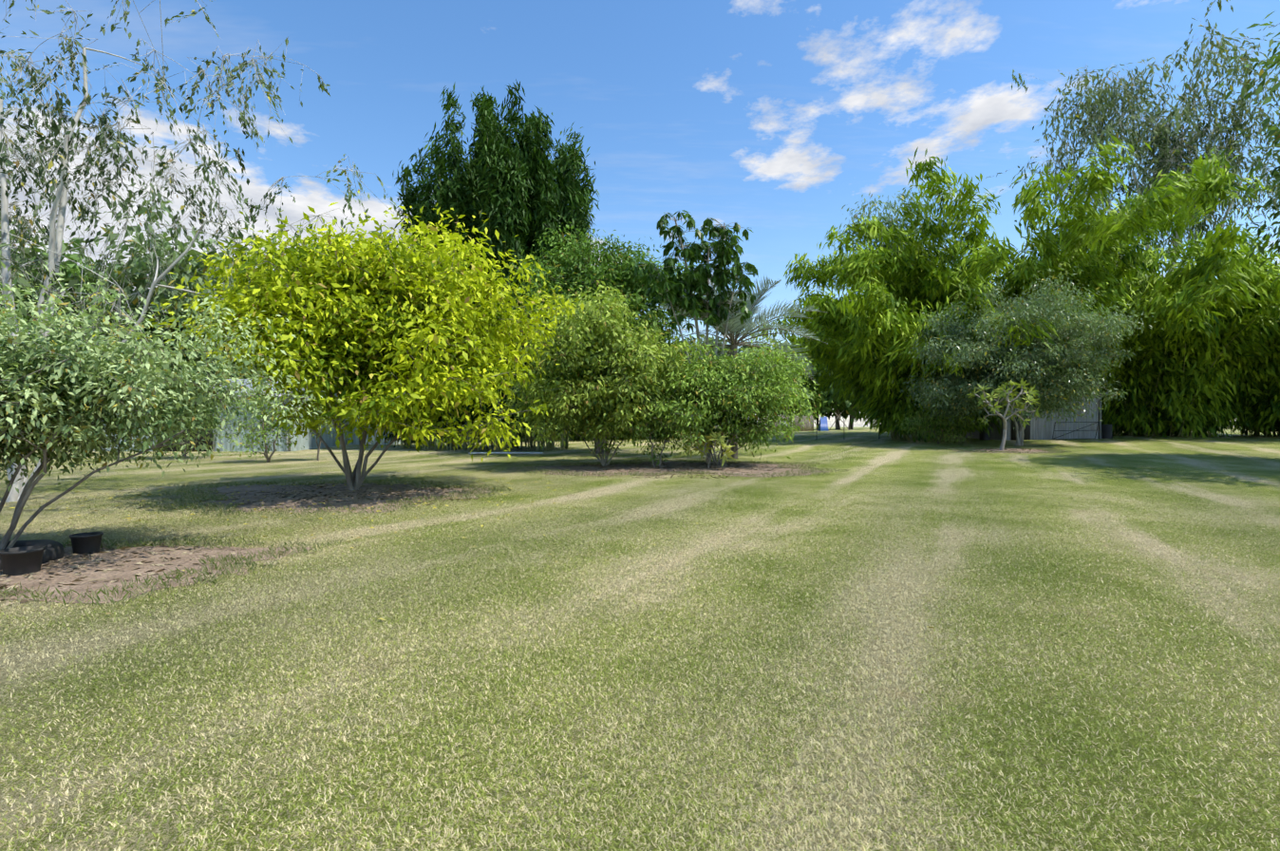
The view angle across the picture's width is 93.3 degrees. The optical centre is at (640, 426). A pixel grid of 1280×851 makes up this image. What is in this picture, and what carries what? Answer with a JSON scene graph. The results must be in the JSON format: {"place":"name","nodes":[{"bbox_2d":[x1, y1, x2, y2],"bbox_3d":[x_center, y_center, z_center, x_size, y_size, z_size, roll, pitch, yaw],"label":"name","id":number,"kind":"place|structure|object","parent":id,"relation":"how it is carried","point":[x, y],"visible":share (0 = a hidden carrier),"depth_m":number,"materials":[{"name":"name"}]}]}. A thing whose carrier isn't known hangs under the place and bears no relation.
{"place":"outdoors","nodes":[
{"label":"outdoors","id":0,"kind":"place"},
{"bbox_2d":[0,426,1279,850],"bbox_3d":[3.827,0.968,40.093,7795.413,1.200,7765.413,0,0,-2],"label":"ground","id":1,"kind":"structure","parent":0,"point":[875,464],"depth_m":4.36,"materials":[{"name":"green plant"}]},
{"bbox_2d":[0,539,64,570],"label":"tyre","id":2,"kind":"object","parent":1,"relation":"on","point":[53,551],"visible":0.44,"depth_m":6.92,"materials":[{"name":"rubber"}]},
{"bbox_2d":[0,53,132,315],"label":"gum tree","id":3,"kind":"object","parent":1,"relation":"on","point":[16,217],"visible":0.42,"depth_m":17.50,"materials":[{"name":"green plant"}]},
{"bbox_2d":[10,234,166,340],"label":"tree","id":4,"kind":"object","parent":1,"relation":"on","point":[62,262],"depth_m":57.25,"materials":[{"name":"green plant"}]},
{"bbox_2d":[0,236,203,369],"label":"tree","id":5,"kind":"object","parent":1,"relation":"on","point":[72,265],"visible":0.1,"depth_m":42.62,"materials":[{"name":"green plant"}]},
{"bbox_2d":[0,195,256,380],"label":"tree","id":6,"kind":"object","parent":1,"relation":"on","point":[195,264],"visible":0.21,"depth_m":45.92,"materials":[{"name":"green plant"}]},
{"bbox_2d":[114,278,202,329],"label":"tree","id":7,"kind":"object","parent":1,"relation":"on","point":[162,291],"depth_m":64.11,"materials":[{"name":"green plant"}]},
{"bbox_2d":[0,261,342,549],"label":"shrub","id":8,"kind":"object","parent":1,"relation":"on","point":[51,397],"visible":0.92,"depth_m":6.79,"materials":[{"name":"green plant"}]},
{"bbox_2d":[0,534,342,606],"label":"mulch bed","id":9,"kind":"object","parent":1,"relation":"on","point":[103,574],"visible":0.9,"depth_m":6.43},
{"bbox_2d":[0,545,45,576],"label":"black pot","id":10,"kind":"object","parent":9,"relation":"on","point":[21,560],"visible":0.94,"depth_m":6.19,"materials":[{"name":"plastic"}]},
{"bbox_2d":[69,531,103,554],"bbox_3d":[-6.699,1.423,7.316,0.309,0.250,0.309,0,0,-2],"label":"black pot","id":11,"kind":"object","parent":9,"relation":"on","point":[83,543],"visible":0.98,"depth_m":7.23,"materials":[{"name":"plastic"}]},
{"bbox_2d":[115,358,244,458],"bbox_3d":[-18.111,-0.667,24.150,5.078,4.039,4.178,0,0,-2],"label":"shrub","id":12,"kind":"object","parent":1,"relation":"on","point":[201,423],"visible":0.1,"depth_m":24.29,"materials":[{"name":"green plant"}]},
{"bbox_2d":[111,223,275,378],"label":"tree","id":13,"kind":"object","parent":1,"relation":"on","point":[127,289],"depth_m":50.05,"materials":[{"name":"green plant"}]},
{"bbox_2d":[0,0,405,502],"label":"gum tree","id":14,"kind":"object","parent":1,"relation":"on","point":[59,197],"visible":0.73,"depth_m":13.03,"materials":[{"name":"green plant"}]},
{"bbox_2d":[93,378,345,451],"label":"shed","id":15,"kind":"structure","parent":1,"relation":"on","point":[310,442],"depth_m":29.35,"materials":[{"name":"metal"}]},
{"bbox_2d":[130,395,292,451],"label":"shed trim","id":16,"kind":"structure","parent":15,"relation":"attached to","point":[203,442],"depth_m":29.20,"materials":[{"name":"grey wood"}]},
{"bbox_2d":[125,224,314,378],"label":"tree","id":17,"kind":"object","parent":1,"relation":"on","point":[160,253],"visible":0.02,"depth_m":44.12,"materials":[{"name":"green plant"}]},
{"bbox_2d":[220,384,307,462],"bbox_3d":[-13.898,-0.074,22.447,3.171,3.238,2.757,0,0,-2],"label":"shrub","id":18,"kind":"object","parent":1,"relation":"on","point":[264,431],"visible":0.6,"depth_m":22.38,"materials":[{"name":"green plant"}]},
{"bbox_2d":[9,469,600,539],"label":"yellow leaves","id":19,"kind":"object","parent":1,"relation":"on","point":[293,499],"visible":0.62,"depth_m":12.24,"materials":[{"name":"yellow plant"}]},
{"bbox_2d":[293,395,341,460],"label":"tree","id":20,"kind":"object","parent":1,"relation":"on","point":[319,428],"visible":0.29,"depth_m":23.41,"materials":[{"name":"green plant"}]},
{"bbox_2d":[131,478,511,516],"bbox_3d":[-7.043,1.442,13.112,8.221,0.222,5.859,0,0,-2],"label":"mulch bed","id":21,"kind":"object","parent":1,"relation":"on","point":[306,495],"visible":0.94,"depth_m":12.83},
{"bbox_2d":[89,190,583,489],"bbox_3d":[-5.995,-1.940,14.474,8.972,7.020,9.117,0,0,-2],"label":"yellow tree","id":22,"kind":"object","parent":1,"relation":"on","point":[385,329],"visible":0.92,"depth_m":12.25,"materials":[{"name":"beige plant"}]},
{"bbox_2d":[345,416,414,444],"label":"shed","id":23,"kind":"structure","parent":1,"relation":"on","point":[355,439],"depth_m":35.91,"materials":[{"name":"grey wood"}]},
{"bbox_2d":[360,230,409,246],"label":"tree","id":24,"kind":"object","parent":1,"relation":"on","point":[381,235],"depth_m":43.94,"materials":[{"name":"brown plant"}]},
{"bbox_2d":[382,229,446,448],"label":"tree","id":25,"kind":"object","parent":1,"relation":"on","point":[401,441],"depth_m":32.08,"materials":[{"name":"green plant"}]},
{"bbox_2d":[392,121,489,450],"bbox_3d":[-9.785,-6.847,31.204,4.992,16.158,5.097,0,0,-2],"label":"tree","id":26,"kind":"object","parent":1,"relation":"on","point":[416,199],"visible":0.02,"depth_m":29.73,"materials":[{"name":"green plant"}]},
{"bbox_2d":[408,425,475,443],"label":"scrub shrub","id":27,"kind":"object","parent":1,"relation":"on","point":[437,442],"depth_m":38.48,"materials":[{"name":"green plant"}]},
{"bbox_2d":[13,495,934,628],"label":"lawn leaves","id":28,"kind":"object","parent":1,"relation":"on","point":[423,540],"visible":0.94,"depth_m":8.30,"materials":[{"name":"brown plant"}]},
{"bbox_2d":[437,78,551,450],"bbox_3d":[-7.397,-8.191,30.706,5.641,18.873,5.421,0,0,-2],"label":"tree","id":29,"kind":"object","parent":1,"relation":"on","point":[503,210],"visible":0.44,"depth_m":29.35,"materials":[{"name":"green plant"}]},
{"bbox_2d":[457,420,543,441],"bbox_3d":[-9.467,-1.253,40.139,9.641,7.344,7.970,0,0,-2],"label":"scrub shrub","id":30,"kind":"object","parent":1,"relation":"on","point":[523,438],"visible":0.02,"depth_m":39.73,"materials":[{"name":"green plant"}]},
{"bbox_2d":[461,428,546,451],"bbox_3d":[-6.346,0.643,28.367,3.965,1.152,0.257,0,0,-2],"label":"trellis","id":31,"kind":"object","parent":1,"relation":"on","point":[487,450],"visible":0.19,"depth_m":28.32,"materials":[{"name":"wood"}]},
{"bbox_2d":[469,451,543,453],"bbox_3d":[-6.026,1.188,27.251,3.293,0.090,0.289,0,0,-5],"label":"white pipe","id":32,"kind":"object","parent":1,"relation":"on","point":[508,452],"visible":0.94,"depth_m":27.28,"materials":[{"name":"plastic"}]},
{"bbox_2d":[493,105,600,450],"bbox_3d":[-4.913,-7.256,31.393,5.737,16.980,5.319,0,0,-2],"label":"tree","id":33,"kind":"object","parent":1,"relation":"on","point":[557,191],"visible":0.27,"depth_m":30.11,"materials":[{"name":"green plant"}]},
{"bbox_2d":[532,418,618,441],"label":"scrub shrub","id":34,"kind":"object","parent":1,"relation":"on","point":[571,433],"depth_m":42.13,"materials":[{"name":"green plant"}]},
{"bbox_2d":[473,276,708,466],"bbox_3d":[-1.577,-1.716,20.768,8.419,6.297,7.066,0,0,-2],"label":"shrub","id":35,"kind":"object","parent":1,"relation":"on","point":[598,380],"visible":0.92,"depth_m":19.32,"materials":[{"name":"green plant"}]},
{"bbox_2d":[479,215,722,453],"bbox_3d":[-1.682,-4.450,27.756,12.460,11.504,10.051,0,0,-2],"label":"tree","id":36,"kind":"object","parent":1,"relation":"on","point":[611,270],"visible":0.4,"depth_m":26.60,"materials":[{"name":"green plant"}]},
{"bbox_2d":[573,358,674,440],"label":"scrub shrub","id":37,"kind":"object","parent":1,"relation":"on","point":[624,432],"depth_m":43.27,"materials":[{"name":"green plant"}]},
{"bbox_2d":[575,308,685,436],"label":"tree","id":38,"kind":"object","parent":1,"relation":"on","point":[662,324],"depth_m":47.77,"materials":[{"name":"green plant"}]},
{"bbox_2d":[629,359,696,438],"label":"scrub shrub","id":39,"kind":"object","parent":1,"relation":"on","point":[677,430],"depth_m":46.01,"materials":[{"name":"green plant"}]},
{"bbox_2d":[486,457,848,478],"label":"mulch","id":40,"kind":"object","parent":1,"relation":"on","point":[741,468],"visible":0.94,"depth_m":19.36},
{"bbox_2d":[580,378,715,466],"bbox_3d":[0.472,-0.084,20.186,5.002,3.068,3.225,0,0,-2],"label":"shrub","id":41,"kind":"object","parent":40,"relation":"on","point":[649,423],"visible":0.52,"depth_m":19.98,"materials":[{"name":"green plant"}]},
{"bbox_2d":[682,429,734,468],"bbox_3d":[2.301,0.749,19.503,1.244,1.418,1.922,0,0,-38],"label":"frangipani","id":42,"kind":"object","parent":40,"relation":"on","point":[707,443],"visible":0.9,"depth_m":19.64,"materials":[{"name":"green plant"}]},
{"bbox_2d":[632,209,759,463],"bbox_3d":[1.995,-3.130,21.899,4.635,9.081,2.164,0,0,-2],"label":"umbrella tree","id":43,"kind":"object","parent":1,"relation":"on","point":[690,302],"visible":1,"depth_m":21.49,"materials":[{"name":"green plant"}]},
{"bbox_2d":[670,334,749,416],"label":"tree","id":44,"kind":"object","parent":1,"relation":"on","point":[720,341],"depth_m":87.23,"materials":[{"name":"green plant"}]},
{"bbox_2d":[634,334,838,465],"bbox_3d":[3.212,-0.839,20.557,7.150,4.545,6.710,0,0,-2],"label":"shrub","id":45,"kind":"object","parent":1,"relation":"on","point":[728,400],"visible":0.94,"depth_m":19.73,"materials":[{"name":"green plant"}]},
{"bbox_2d":[653,274,828,458],"bbox_3d":[3.915,-2.230,24.754,8.107,7.259,7.691,0,0,-2],"label":"silver palm","id":46,"kind":"object","parent":1,"relation":"on","point":[735,327],"visible":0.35,"depth_m":23.95,"materials":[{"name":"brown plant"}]},
{"bbox_2d":[726,332,812,421],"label":"tree","id":47,"kind":"object","parent":1,"relation":"on","point":[743,348],"visible":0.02,"depth_m":80.99,"materials":[{"name":"green plant"}]},
{"bbox_2d":[772,340,822,427],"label":"tree","id":48,"kind":"object","parent":1,"relation":"on","point":[788,348],"depth_m":97.46,"materials":[{"name":"green plant"}]},
{"bbox_2d":[748,412,849,431],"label":"yard clutter","id":49,"kind":"object","parent":1,"relation":"on","point":[822,425],"visible":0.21,"depth_m":74.65,"materials":[{"name":"white wood"}]},
{"bbox_2d":[753,357,857,414],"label":"tree","id":50,"kind":"object","parent":1,"relation":"on","point":[822,399],"visible":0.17,"depth_m":84.61,"materials":[{"name":"green plant"}]},
{"bbox_2d":[757,415,879,440],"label":"fence","id":51,"kind":"object","parent":1,"relation":"on","point":[843,424],"visible":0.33,"depth_m":40.44,"materials":[{"name":"grey wood"}]},
{"bbox_2d":[791,376,846,429],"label":"tree","id":52,"kind":"object","parent":1,"relation":"on","point":[829,415],"depth_m":96.25,"materials":[{"name":"green plant"}]},
{"bbox_2d":[801,336,865,429],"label":"tree","id":53,"kind":"object","parent":1,"relation":"on","point":[846,404],"visible":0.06,"depth_m":85.98,"materials":[{"name":"green plant"}]},
{"bbox_2d":[829,379,867,429],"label":"tree","id":54,"kind":"object","parent":1,"relation":"on","point":[851,417],"depth_m":93.66,"materials":[{"name":"green plant"}]},
{"bbox_2d":[811,184,971,295],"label":"gum tree","id":55,"kind":"object","parent":1,"relation":"on","point":[886,221],"visible":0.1,"depth_m":59.23,"materials":[{"name":"green plant"}]},
{"bbox_2d":[889,403,983,444],"bbox_3d":[17.409,-0.104,34.770,6.450,2.924,3.707,0,0,-14],"label":"bamboo shrub","id":56,"kind":"object","parent":1,"relation":"on","point":[933,428],"visible":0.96,"depth_m":34.27,"materials":[{"name":"green plant"}]},
{"bbox_2d":[750,271,1139,442],"bbox_3d":[17.827,-4.351,37.859,20.704,11.304,21.057,0,0,-2],"label":"bamboo","id":57,"kind":"object","parent":1,"relation":"on","point":[870,350],"visible":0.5,"depth_m":36.01,"materials":[{"name":"green plant"}]},
{"bbox_2d":[967,376,1041,450],"bbox_3d":[16.592,-0.513,27.678,3.370,3.389,3.350,0,0,-2],"label":"frangipani","id":58,"kind":"object","parent":1,"relation":"on","point":[1007,401],"visible":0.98,"depth_m":27.38,"materials":[{"name":"green plant"}]},
{"bbox_2d":[947,446,1072,453],"bbox_3d":[16.787,1.040,27.463,4.980,0.240,4.294,0,0,-2],"label":"mulch bed","id":59,"kind":"object","parent":1,"relation":"on","point":[1026,450],"visible":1,"depth_m":27.24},
{"bbox_2d":[891,260,1163,445],"bbox_3d":[19.110,-3.438,31.788,11.431,8.941,9.558,0,0,-2],"label":"tree","id":60,"kind":"object","parent":1,"relation":"on","point":[1038,362],"visible":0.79,"depth_m":29.62,"materials":[{"name":"green plant"}]},
{"bbox_2d":[783,134,1279,435],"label":"bamboo","id":61,"kind":"object","parent":1,"relation":"on","point":[909,273],"visible":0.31,"depth_m":35.56,"materials":[{"name":"green plant"}]},
{"bbox_2d":[965,394,1100,440],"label":"shed","id":62,"kind":"structure","parent":1,"relation":"on","point":[1039,430],"depth_m":37.37,"materials":[{"name":"metal"}]},
{"bbox_2d":[1001,392,1108,438],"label":"shed trim","id":63,"kind":"structure","parent":62,"relation":"attached to","point":[1100,417],"depth_m":37.34,"materials":[{"name":"grey wood"}]},
{"bbox_2d":[978,409,1112,440],"bbox_3d":[25.403,-0.201,38.239,8.200,2.150,1.910,0,0,-2],"label":"shed clutter","id":64,"kind":"object","parent":1,"relation":"on","point":[1106,431],"visible":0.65,"depth_m":37.57,"materials":[{"name":"metal"}]},
{"bbox_2d":[1052,421,1098,439],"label":"gate","id":65,"kind":"structure","parent":1,"relation":"on","point":[1073,430],"depth_m":36.89,"materials":[{"name":"wood"}]},
{"bbox_2d":[982,0,1279,275],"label":"gum tree","id":66,"kind":"object","parent":1,"relation":"on","point":[1172,153],"visible":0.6,"depth_m":51.08,"materials":[{"name":"green plant"}]},
{"bbox_2d":[995,211,1279,437],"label":"bamboo","id":67,"kind":"object","parent":1,"relation":"on","point":[1181,382],"visible":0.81,"depth_m":37.29,"materials":[{"name":"green plant"}]},
{"bbox_2d":[1117,241,1279,436],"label":"bamboo","id":68,"kind":"object","parent":1,"relation":"on","point":[1266,413],"visible":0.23,"depth_m":37.63,"materials":[{"name":"green plant"}]},
{"bbox_2d":[1193,10,1279,283],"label":"tree","id":69,"kind":"object","parent":1,"relation":"on","point":[1272,129],"visible":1,"depth_m":21.33,"materials":[{"name":"green plant"}]},
{"bbox_2d":[0,0,1279,426],"label":"sky","id":70,"kind":"structure","parent":0,"point":[769,118],"materials":[{"name":"blue"}]}
]}

